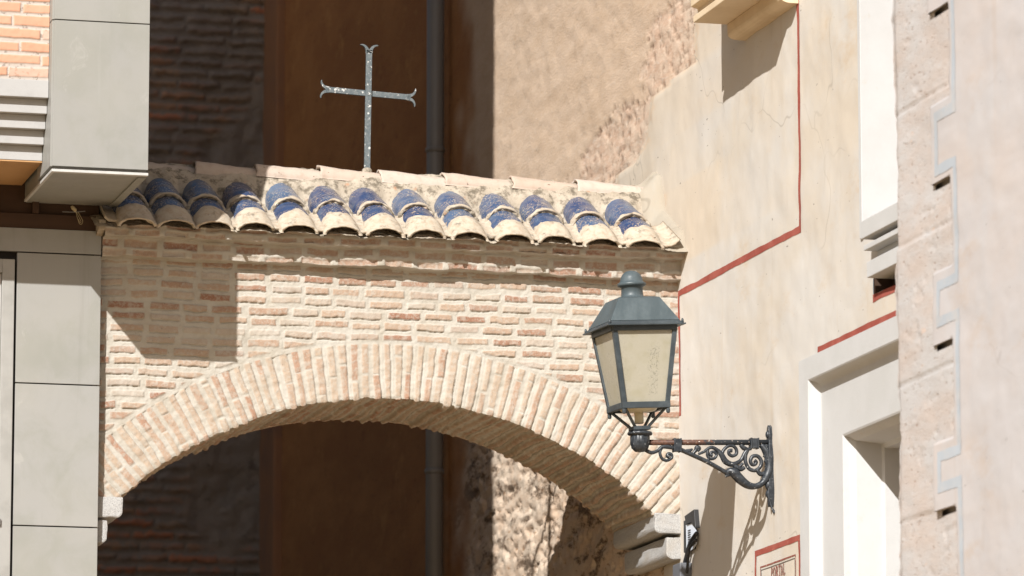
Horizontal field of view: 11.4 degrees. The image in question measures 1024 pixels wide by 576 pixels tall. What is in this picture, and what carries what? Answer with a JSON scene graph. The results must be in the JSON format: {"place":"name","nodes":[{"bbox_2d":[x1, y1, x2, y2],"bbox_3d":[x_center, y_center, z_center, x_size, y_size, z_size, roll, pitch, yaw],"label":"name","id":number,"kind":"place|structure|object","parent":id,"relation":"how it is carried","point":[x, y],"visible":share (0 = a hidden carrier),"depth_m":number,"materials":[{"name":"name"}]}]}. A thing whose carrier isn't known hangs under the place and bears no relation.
{"place":"outdoors","nodes":[
{"label":"outdoors","id":0,"kind":"place"},
{"bbox_2d":[891,0,1023,575],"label":"stone quoined house","id":1,"kind":"structure","parent":0,"point":[959,116],"depth_m":22.19,"materials":[{"name":"stone"}]},
{"label":"ground","id":2,"kind":"structure","parent":0,"visible":0},
{"bbox_2d":[0,0,149,575],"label":"modern building","id":3,"kind":"structure","parent":2,"relation":"on","point":[74,100],"depth_m":27.31,"materials":[{"name":"grey"}]},
{"bbox_2d":[0,259,14,575],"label":"window","id":4,"kind":"structure","parent":3,"relation":"in","point":[7,266],"depth_m":27.35,"materials":[{"name":"grey metal"}]},
{"bbox_2d":[62,205,84,224],"bbox_3d":[-2.357,-0.394,27.540,0.125,0.104,0.022,2,-10,-14],"label":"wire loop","id":5,"kind":"object","parent":3,"relation":"attached to","point":[73,208],"visible":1,"depth_m":27.54,"materials":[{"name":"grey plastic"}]},
{"bbox_2d":[97,0,284,575],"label":"brick end wall","id":6,"kind":"structure","parent":2,"relation":"on","point":[217,81],"depth_m":39.45,"materials":[{"name":"brown brick"}]},
{"bbox_2d":[281,0,695,575],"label":"old rendered wall","id":7,"kind":"structure","parent":2,"relation":"on","point":[561,90],"depth_m":33.47,"materials":[{"name":"beige paint"}]},
{"bbox_2d":[91,161,687,574],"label":"brick archway","id":8,"kind":"object","parent":7,"relation":"attached to","point":[236,301],"visible":0.96,"depth_m":28.07,"materials":[{"name":"brick"}]},
{"bbox_2d":[320,44,415,171],"bbox_3d":[-0.802,-0.986,28.613,0.548,0.764,0.058,2,-10,-14],"label":"iron cross","id":9,"kind":"object","parent":8,"relation":"on","point":[368,93],"visible":1,"depth_m":28.62,"materials":[{"name":"paint"}]},
{"bbox_2d":[424,0,444,575],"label":"downpipe","id":10,"kind":"object","parent":7,"relation":"attached to","point":[435,152],"visible":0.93,"depth_m":33.96,"materials":[{"name":"grey plastic"}]},
{"bbox_2d":[616,0,900,575],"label":"plastered house","id":11,"kind":"structure","parent":2,"relation":"on","point":[768,153],"depth_m":26.46,"materials":[{"name":"paint"}]},
{"bbox_2d":[583,271,774,513],"bbox_3d":[0.893,0.538,26.553,0.984,1.248,0.445,2,-10,-14],"label":"wall lantern","id":12,"kind":"object","parent":11,"relation":"attached to","point":[632,331],"depth_m":26.42,"materials":[{"name":"black metal"}]},
{"bbox_2d":[673,509,699,575],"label":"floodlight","id":13,"kind":"object","parent":11,"relation":"attached to","point":[691,525],"visible":1,"depth_m":27.97,"materials":[{"name":"grey plastic"}]},
{"bbox_2d":[755,535,799,575],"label":"painted sign","id":14,"kind":"object","parent":11,"relation":"attached to","point":[770,548],"visible":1,"depth_m":26.45,"materials":[{"name":"red paint"}]},
{"bbox_2d":[799,316,900,575],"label":"doorway","id":15,"kind":"structure","parent":11,"relation":"in","point":[850,434],"depth_m":25.61,"materials":[{"name":"white paint"}]},
{"bbox_2d":[857,0,898,278],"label":"window","id":16,"kind":"structure","parent":11,"relation":"in","point":[877,131],"depth_m":25.40,"materials":[{"name":"white stone"}]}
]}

